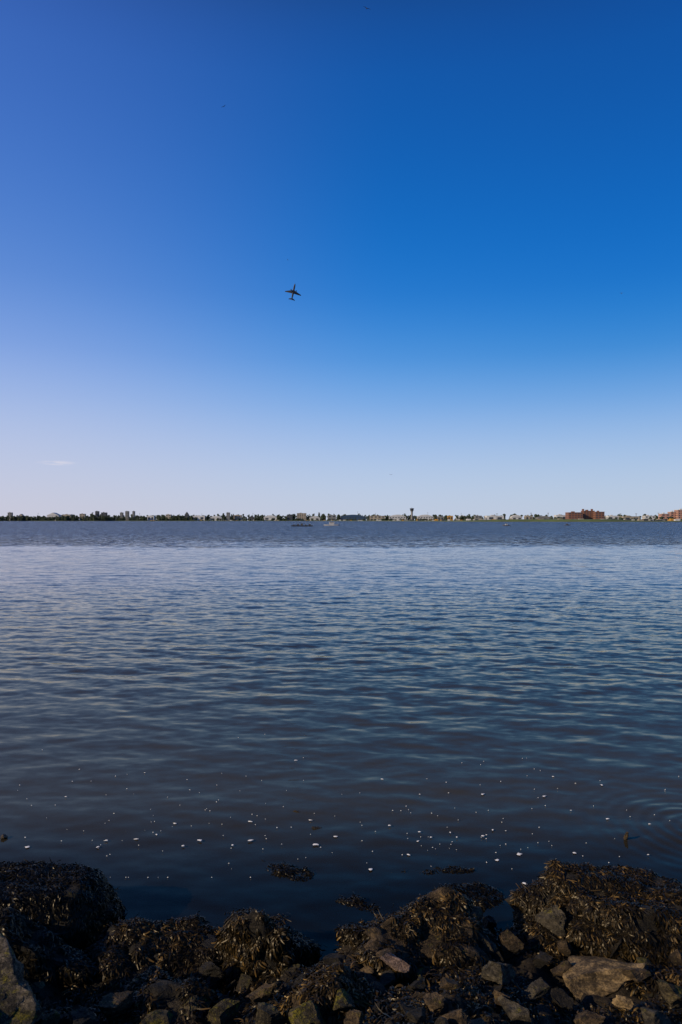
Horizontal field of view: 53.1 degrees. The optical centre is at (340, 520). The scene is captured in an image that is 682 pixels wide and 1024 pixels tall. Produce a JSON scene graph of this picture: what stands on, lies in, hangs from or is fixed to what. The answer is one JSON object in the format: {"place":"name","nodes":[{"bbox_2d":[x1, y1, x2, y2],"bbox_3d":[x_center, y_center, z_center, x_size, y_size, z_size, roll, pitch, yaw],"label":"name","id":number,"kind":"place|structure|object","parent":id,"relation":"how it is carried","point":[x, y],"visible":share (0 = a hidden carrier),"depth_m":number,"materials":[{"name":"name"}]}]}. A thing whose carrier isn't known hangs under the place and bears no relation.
{"place":"outdoors","nodes":[
{"label":"outdoors","id":0,"kind":"place"},
{"bbox_2d":[285,284,300,300],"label":"passenger airliner","id":1,"kind":"object","parent":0,"point":[293,291],"visible":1,"depth_m":1499.87,"materials":[{"name":"paint"}]},
{"bbox_2d":[0,521,681,842],"bbox_3d":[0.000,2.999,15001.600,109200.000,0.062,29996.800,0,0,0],"label":"water","id":2,"kind":"structure","parent":0,"point":[374,674],"depth_m":12.69,"materials":[{"name":"blue liquid"}]},
{"bbox_2d":[324,522,339,525],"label":"motorboat","id":3,"kind":"object","parent":2,"relation":"on","point":[331,524],"visible":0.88,"depth_m":390.68,"materials":[{"name":"white paint"}]},
{"bbox_2d":[17,737,669,883],"bbox_3d":[-0.177,2.989,7.319,7.896,0.006,4.071,0,0,10],"label":"sea foam","id":4,"kind":"object","parent":2,"relation":"on","point":[337,836],"visible":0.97,"depth_m":6.41,"materials":[{"name":"white"}]},
{"bbox_2d":[624,832,628,839],"bbox_3d":[2.672,2.966,6.401,0.043,0.102,0.030,0,0,42],"label":"wooden stake","id":5,"kind":"object","parent":2,"relation":"on","point":[626,835],"visible":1,"depth_m":6.39,"materials":[{"name":"brown wood"}]},
{"bbox_2d":[0,841,681,1023],"bbox_3d":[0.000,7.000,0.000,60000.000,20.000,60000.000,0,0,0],"label":"ground","id":6,"kind":"structure","parent":0,"point":[202,870],"depth_m":6.59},
{"bbox_2d":[0,933,43,1023],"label":"banded boulder","id":7,"kind":"object","parent":6,"relation":"on","point":[19,1004],"visible":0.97,"depth_m":3.59,"materials":[{"name":"grey stone"}]},
{"bbox_2d":[0,903,99,996],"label":"dark boulder","id":8,"kind":"object","parent":6,"relation":"on","point":[44,953],"visible":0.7,"depth_m":4.33,"materials":[{"name":"black stone"}]},
{"bbox_2d":[0,859,125,951],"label":"seaweed covered boulder","id":9,"kind":"object","parent":6,"relation":"on","point":[79,904],"visible":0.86,"depth_m":4.91,"materials":[{"name":"brown plant"}]},
{"bbox_2d":[69,1006,99,1023],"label":"rock","id":10,"kind":"object","parent":6,"relation":"on","point":[84,1015],"visible":1,"depth_m":3.66,"materials":[{"name":"grey stone"}]},
{"bbox_2d":[83,911,223,999],"bbox_3d":[-1.249,3.010,4.595,1.086,0.486,0.811,0,0,0],"label":"seaweed covered boulder","id":11,"kind":"object","parent":6,"relation":"on","point":[180,949],"visible":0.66,"depth_m":4.57,"materials":[{"name":"brown plant"}]},
{"bbox_2d":[116,884,209,920],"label":"submerged boulder","id":12,"kind":"object","parent":6,"relation":"on","point":[146,901],"visible":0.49,"depth_m":5.52,"materials":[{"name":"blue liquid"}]},
{"bbox_2d":[103,964,223,1023],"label":"seaweed covered boulder","id":13,"kind":"object","parent":6,"relation":"on","point":[157,988],"visible":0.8,"depth_m":3.94,"materials":[{"name":"brown plant"}]},
{"bbox_2d":[246,982,276,1004],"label":"rock","id":14,"kind":"object","parent":6,"relation":"on","point":[263,993],"visible":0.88,"depth_m":3.95,"materials":[{"name":"stone"}]},
{"bbox_2d":[214,907,325,996],"bbox_3d":[-0.522,2.984,4.649,0.843,0.801,0.767,0,0,0],"label":"seaweed covered boulder","id":15,"kind":"object","parent":6,"relation":"on","point":[251,942],"visible":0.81,"depth_m":4.47,"materials":[{"name":"brown plant"}]},
{"bbox_2d":[242,861,360,901],"bbox_3d":[-0.334,3.103,5.840,1.034,0.307,0.554,0,0,0],"label":"submerged boulder","id":16,"kind":"object","parent":6,"relation":"on","point":[275,881],"visible":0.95,"depth_m":5.75,"materials":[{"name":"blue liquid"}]},
{"bbox_2d":[271,843,368,877],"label":"submerged boulder","id":17,"kind":"object","parent":6,"relation":"on","point":[325,858],"visible":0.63,"depth_m":6.45,"materials":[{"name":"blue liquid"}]},
{"bbox_2d":[277,959,380,1023],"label":"seaweed covered boulder","id":18,"kind":"object","parent":6,"relation":"on","point":[320,987],"visible":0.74,"depth_m":3.76,"materials":[{"name":"brown plant"}]},
{"bbox_2d":[24,937,668,1023],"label":"shore rubble","id":19,"kind":"object","parent":6,"relation":"on","point":[388,978],"visible":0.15,"depth_m":4.09,"materials":[{"name":"stone"}]},
{"bbox_2d":[198,961,222,977],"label":"rock","id":20,"kind":"object","parent":19,"relation":"on","point":[210,968],"visible":1,"depth_m":4.35,"materials":[{"name":"grey stone"}]},
{"bbox_2d":[34,910,681,1023],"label":"seaweed","id":21,"kind":"object","parent":6,"relation":"on","point":[466,976],"visible":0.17,"depth_m":3.95,"materials":[{"name":"brown plant"}]},
{"bbox_2d":[98,991,132,1021],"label":"rock","id":22,"kind":"object","parent":21,"relation":"on","point":[110,1005],"visible":0.98,"depth_m":3.81,"materials":[{"name":"grey stone"}]},
{"bbox_2d":[141,1009,171,1023],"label":"rock","id":23,"kind":"object","parent":21,"relation":"on","point":[160,1016],"visible":1,"depth_m":3.76,"materials":[{"name":"grey stone"}]},
{"bbox_2d":[177,994,209,1015],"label":"rock","id":24,"kind":"object","parent":21,"relation":"on","point":[189,1005],"visible":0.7,"depth_m":3.88,"materials":[{"name":"grey stone"}]},
{"bbox_2d":[204,999,241,1023],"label":"rock","id":25,"kind":"object","parent":21,"relation":"on","point":[225,1011],"visible":1,"depth_m":3.83,"materials":[{"name":"grey stone"}]},
{"bbox_2d":[255,1002,287,1023],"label":"rock","id":26,"kind":"object","parent":21,"relation":"on","point":[267,1013],"visible":1,"depth_m":3.58,"materials":[{"name":"grey stone"}]},
{"bbox_2d":[288,1000,326,1023],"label":"rock","id":27,"kind":"object","parent":21,"relation":"on","point":[308,1012],"visible":1,"depth_m":3.56,"materials":[{"name":"grey stone"}]},
{"bbox_2d":[332,988,354,1009],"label":"rock","id":28,"kind":"object","parent":21,"relation":"on","point":[343,999],"visible":1,"depth_m":3.66,"materials":[{"name":"stone"}]},
{"bbox_2d":[344,1009,363,1023],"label":"rock","id":29,"kind":"object","parent":21,"relation":"on","point":[353,1016],"visible":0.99,"depth_m":3.55,"materials":[{"name":"grey stone"}]},
{"bbox_2d":[380,952,410,972],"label":"rock","id":30,"kind":"object","parent":21,"relation":"on","point":[393,961],"visible":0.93,"depth_m":4.15,"materials":[{"name":"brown stone"}]},
{"bbox_2d":[407,1006,425,1022],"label":"rock","id":31,"kind":"object","parent":21,"relation":"on","point":[417,1015],"visible":1,"depth_m":3.39,"materials":[{"name":"grey stone"}]},
{"bbox_2d":[423,992,443,1012],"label":"rock","id":32,"kind":"object","parent":21,"relation":"on","point":[434,1001],"visible":0.99,"depth_m":3.53,"materials":[{"name":"stone"}]},
{"bbox_2d":[440,977,458,989],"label":"rock","id":33,"kind":"object","parent":21,"relation":"on","point":[447,983],"visible":1,"depth_m":3.78,"materials":[{"name":"grey stone"}]},
{"bbox_2d":[441,1009,470,1023],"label":"rock","id":34,"kind":"object","parent":21,"relation":"on","point":[458,1016],"visible":0.9,"depth_m":3.37,"materials":[{"name":"grey stone"}]},
{"bbox_2d":[476,931,496,955],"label":"rock","id":35,"kind":"object","parent":21,"relation":"on","point":[487,945],"visible":0.58,"depth_m":4.50,"materials":[{"name":"grey stone"}]},
{"bbox_2d":[481,960,515,984],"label":"rock","id":36,"kind":"object","parent":21,"relation":"on","point":[501,973],"visible":1,"depth_m":4.04,"materials":[{"name":"grey stone"}]},
{"bbox_2d":[493,989,511,1006],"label":"rock","id":37,"kind":"object","parent":21,"relation":"on","point":[497,994],"visible":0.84,"depth_m":3.74,"materials":[{"name":"stone"}]},
{"bbox_2d":[497,995,532,1023],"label":"rock","id":38,"kind":"object","parent":21,"relation":"on","point":[517,1013],"visible":1,"depth_m":3.61,"materials":[{"name":"grey stone"}]},
{"bbox_2d":[521,977,549,1000],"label":"rock","id":39,"kind":"object","parent":21,"relation":"on","point":[537,988],"visible":0.98,"depth_m":4.04,"materials":[{"name":"grey stone"}]},
{"bbox_2d":[534,904,565,936],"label":"rock","id":40,"kind":"object","parent":21,"relation":"on","point":[553,918],"visible":0.75,"depth_m":4.73,"materials":[{"name":"grey stone"}]},
{"bbox_2d":[550,986,573,1010],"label":"rock","id":41,"kind":"object","parent":21,"relation":"on","point":[562,1000],"visible":1,"depth_m":3.93,"materials":[{"name":"grey stone"}]},
{"bbox_2d":[557,940,571,957],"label":"rock","id":42,"kind":"object","parent":21,"relation":"on","point":[565,948],"visible":0.98,"depth_m":4.58,"materials":[{"name":"stone"}]},
{"bbox_2d":[573,1010,604,1023],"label":"rock","id":43,"kind":"object","parent":21,"relation":"on","point":[586,1017],"visible":1,"depth_m":3.71,"materials":[{"name":"stone"}]},
{"bbox_2d":[608,940,621,958],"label":"rock","id":44,"kind":"object","parent":21,"relation":"on","point":[616,946],"visible":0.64,"depth_m":4.54,"materials":[{"name":"grey stone"}]},
{"bbox_2d":[612,995,632,1010],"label":"rock","id":45,"kind":"object","parent":21,"relation":"on","point":[623,1002],"visible":1,"depth_m":3.86,"materials":[{"name":"brown stone"}]},
{"bbox_2d":[640,1007,672,1023],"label":"rock","id":46,"kind":"object","parent":21,"relation":"on","point":[651,1016],"visible":1,"depth_m":3.68,"materials":[{"name":"grey stone"}]},
{"bbox_2d":[655,980,681,1009],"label":"rock","id":47,"kind":"object","parent":21,"relation":"on","point":[671,994],"visible":1,"depth_m":3.81,"materials":[{"name":"grey stone"}]},
{"bbox_2d":[382,898,413,915],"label":"submerged boulder","id":48,"kind":"object","parent":6,"relation":"on","point":[392,907],"visible":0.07,"depth_m":5.35,"materials":[{"name":"black stone"}]},
{"bbox_2d":[331,886,503,989],"bbox_3d":[0.512,2.931,4.542,1.164,0.739,1.087,0,0,0],"label":"seaweed covered boulder","id":49,"kind":"object","parent":6,"relation":"on","point":[442,925],"visible":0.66,"depth_m":4.46,"materials":[{"name":"brown plant"}]},
{"bbox_2d":[423,880,506,922],"bbox_3d":[0.989,3.009,5.436,0.776,0.235,0.487,0,0,0],"label":"seaweed covered boulder","id":50,"kind":"object","parent":6,"relation":"on","point":[488,900],"visible":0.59,"depth_m":5.40,"materials":[{"name":"brown plant"}]},
{"bbox_2d":[426,852,509,873],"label":"submerged boulder","id":51,"kind":"object","parent":6,"relation":"on","point":[465,860],"visible":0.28,"depth_m":6.45,"materials":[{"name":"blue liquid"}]},
{"bbox_2d":[482,915,496,927],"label":"rock","id":52,"kind":"object","parent":6,"relation":"on","point":[489,921],"visible":0.96,"depth_m":5.00,"materials":[{"name":"black stone"}]},
{"bbox_2d":[488,879,533,901],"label":"submerged boulder","id":53,"kind":"object","parent":6,"relation":"on","point":[506,887],"visible":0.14,"depth_m":5.78,"materials":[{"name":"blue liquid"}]},
{"bbox_2d":[499,929,523,960],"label":"rock","id":54,"kind":"object","parent":6,"relation":"on","point":[511,944],"visible":1,"depth_m":4.56,"materials":[{"name":"stone"}]},
{"bbox_2d":[533,951,553,968],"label":"rock","id":55,"kind":"object","parent":6,"relation":"on","point":[541,959],"visible":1,"depth_m":4.39,"materials":[{"name":"grey stone"}]},
{"bbox_2d":[503,919,591,967],"bbox_3d":[1.459,2.996,4.746,0.757,0.389,0.623,0,0,0],"label":"seaweed covered boulder","id":56,"kind":"object","parent":6,"relation":"on","point":[536,934],"visible":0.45,"depth_m":4.69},
{"bbox_2d":[505,854,681,967],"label":"seaweed covered boulder","id":57,"kind":"object","parent":6,"relation":"on","point":[637,912],"visible":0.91,"depth_m":4.79,"materials":[{"name":"brown plant"}]},
{"bbox_2d":[563,956,645,1003],"bbox_3d":[1.633,2.822,4.249,0.517,0.158,0.410,0,0,0],"label":"rock","id":58,"kind":"object","parent":6,"relation":"on","point":[597,976],"visible":0.88,"depth_m":4.18,"materials":[{"name":"stone"}]},
{"bbox_2d":[550,960,572,979],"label":"rock","id":59,"kind":"object","parent":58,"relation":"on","point":[560,969],"visible":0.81,"depth_m":4.29,"materials":[{"name":"stone"}]},
{"bbox_2d":[621,967,650,982],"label":"rock","id":60,"kind":"object","parent":58,"relation":"on","point":[633,974],"visible":0.98,"depth_m":4.15,"materials":[{"name":"stone"}]},
{"bbox_2d":[668,949,681,965],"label":"rock","id":61,"kind":"object","parent":6,"relation":"on","point":[675,956],"visible":1,"depth_m":4.39,"materials":[{"name":"grey stone"}]},
{"bbox_2d":[0,0,681,519],"label":"sky","id":62,"kind":"structure","parent":0,"point":[461,199],"materials":[{"name":"blue"}]},
{"bbox_2d":[392,978,502,1017],"bbox_3d":[0.575,2.854,3.858,0.819,0.465,0.553,0,0,0],"label":"seaweed covered boulder","id":63,"kind":"object","parent":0,"point":[432,989],"visible":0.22,"depth_m":3.88,"materials":[{"name":"brown plant"}]},
{"bbox_2d":[247,519,681,521],"bbox_3d":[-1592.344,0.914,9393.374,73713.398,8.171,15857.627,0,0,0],"label":"shore land","id":64,"kind":"structure","parent":0,"point":[559,520],"depth_m":1586.01,"materials":[{"name":"stone"}]},
{"bbox_2d":[47,513,61,520],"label":"warehouse","id":65,"kind":"structure","parent":64,"relation":"on","point":[51,515],"depth_m":3369.41,"materials":[{"name":"white metal"}]},
{"bbox_2d":[125,511,128,520],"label":"apartment block","id":66,"kind":"structure","parent":64,"relation":"on","point":[127,515],"depth_m":3394.64,"materials":[{"name":"grey concrete"}]},
{"bbox_2d":[147,515,154,520],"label":"warehouse","id":67,"kind":"structure","parent":64,"relation":"on","point":[150,517],"depth_m":3436.41,"materials":[{"name":"white metal"}]},
{"bbox_2d":[193,515,205,520],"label":"warehouse","id":68,"kind":"structure","parent":64,"relation":"on","point":[198,517],"depth_m":3358.61,"materials":[{"name":"white metal"}]},
{"bbox_2d":[210,516,222,520],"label":"warehouse","id":69,"kind":"structure","parent":64,"relation":"on","point":[215,517],"depth_m":3370.70,"materials":[{"name":"white metal"}]},
{"bbox_2d":[226,512,229,520],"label":"apartment block","id":70,"kind":"structure","parent":64,"relation":"on","point":[227,516],"depth_m":3370.14,"materials":[{"name":"grey concrete"}]},
{"bbox_2d":[234,515,241,520],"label":"office building","id":71,"kind":"structure","parent":64,"relation":"on","point":[236,517],"depth_m":3400.90,"materials":[{"name":"grey glass"}]},
{"bbox_2d":[264,515,276,520],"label":"hangar","id":72,"kind":"structure","parent":64,"relation":"on","point":[269,517],"depth_m":3431.33,"materials":[{"name":"white metal"}]},
{"bbox_2d":[287,514,292,520],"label":"office building","id":73,"kind":"structure","parent":64,"relation":"on","point":[289,517],"depth_m":3371.95,"materials":[{"name":"grey glass"}]},
{"bbox_2d":[297,513,305,519],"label":"hotel building","id":74,"kind":"structure","parent":64,"relation":"on","point":[301,515],"depth_m":3408.34,"materials":[{"name":"beige concrete"}]},
{"bbox_2d":[309,516,319,520],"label":"hangar","id":75,"kind":"structure","parent":64,"relation":"on","point":[314,518],"depth_m":3412.72,"materials":[{"name":"white metal"}]},
{"bbox_2d":[328,515,335,520],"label":"airport terminal","id":76,"kind":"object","parent":64,"relation":"on","point":[330,517],"visible":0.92,"depth_m":3403.41,"materials":[{"name":"grey concrete"}]},
{"bbox_2d":[0,512,681,520],"bbox_3d":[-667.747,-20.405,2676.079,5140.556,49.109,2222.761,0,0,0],"label":"distant tree line","id":77,"kind":"object","parent":64,"relation":"on","point":[73,517],"visible":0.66,"depth_m":3346.98,"materials":[{"name":"green plant"}]},
{"bbox_2d":[341,515,364,520],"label":"airport terminal","id":78,"kind":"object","parent":64,"relation":"on","point":[345,517],"visible":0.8,"depth_m":3419.28,"materials":[{"name":"blue glass"}]},
{"bbox_2d":[370,515,384,519],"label":"airport terminal","id":79,"kind":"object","parent":64,"relation":"on","point":[376,517],"visible":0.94,"depth_m":3374.32,"materials":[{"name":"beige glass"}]},
{"bbox_2d":[388,515,405,519],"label":"airport terminal","id":80,"kind":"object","parent":64,"relation":"on","point":[393,517],"visible":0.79,"depth_m":3366.19,"materials":[{"name":"white glass"}]},
{"bbox_2d":[150,519,679,520],"bbox_3d":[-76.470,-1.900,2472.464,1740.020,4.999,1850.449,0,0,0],"label":"shoreline sheds","id":81,"kind":"object","parent":64,"relation":"on","point":[459,519],"visible":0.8,"depth_m":2070.55,"materials":[{"name":"grey concrete"}]},
{"bbox_2d":[417,515,432,519],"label":"airport terminal","id":82,"kind":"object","parent":64,"relation":"on","point":[428,517],"visible":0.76,"depth_m":3361.96,"materials":[{"name":"white glass"}]},
{"bbox_2d":[484,515,503,519],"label":"warehouse","id":83,"kind":"structure","parent":64,"relation":"on","point":[490,517],"depth_m":1976.06,"materials":[{"name":"white metal"}]},
{"bbox_2d":[510,515,521,518],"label":"hangar","id":84,"kind":"structure","parent":64,"relation":"on","point":[516,517],"depth_m":1948.89,"materials":[{"name":"white metal"}]},
{"bbox_2d":[535,516,551,518],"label":"warehouse","id":85,"kind":"structure","parent":64,"relation":"on","point":[543,517],"depth_m":1949.68,"materials":[{"name":"grey concrete"}]},
{"bbox_2d":[565,511,582,518],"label":"brick building","id":86,"kind":"structure","parent":64,"relation":"on","point":[573,515],"depth_m":1640.00,"materials":[{"name":"red brick"}]},
{"bbox_2d":[581,510,594,518],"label":"brick building","id":87,"kind":"structure","parent":64,"relation":"on","point":[587,514],"depth_m":1655.00,"materials":[{"name":"red brick"}]},
{"bbox_2d":[593,511,604,518],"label":"brick building","id":88,"kind":"structure","parent":64,"relation":"on","point":[598,515],"depth_m":1635.00,"materials":[{"name":"red brick"}]},
{"bbox_2d":[606,515,618,518],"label":"warehouse","id":89,"kind":"structure","parent":64,"relation":"on","point":[612,517],"depth_m":1988.45,"materials":[{"name":"white concrete"}]},
{"bbox_2d":[619,515,639,518],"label":"warehouse","id":90,"kind":"structure","parent":64,"relation":"on","point":[630,517],"depth_m":1977.40,"materials":[{"name":"grey concrete"}]},
{"bbox_2d":[642,515,654,518],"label":"office building","id":91,"kind":"structure","parent":64,"relation":"on","point":[647,517],"depth_m":1979.22,"materials":[{"name":"white concrete"}]},
{"bbox_2d":[658,513,669,518],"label":"apartment block","id":92,"kind":"structure","parent":64,"relation":"on","point":[665,516],"depth_m":1640.00,"materials":[{"name":"pink brick"}]},
{"bbox_2d":[668,511,675,518],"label":"apartment block","id":93,"kind":"structure","parent":64,"relation":"on","point":[672,514],"depth_m":1660.00,"materials":[{"name":"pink brick"}]},
{"bbox_2d":[674,509,681,518],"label":"apartment block","id":94,"kind":"structure","parent":64,"relation":"on","point":[679,514],"depth_m":1650.00,"materials":[{"name":"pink brick"}]},
{"bbox_2d":[627,959,681,1019],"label":"seaweed covered boulder","id":95,"kind":"object","parent":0,"point":[670,975],"visible":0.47,"depth_m":4.14,"materials":[{"name":"brown plant"}]}
]}

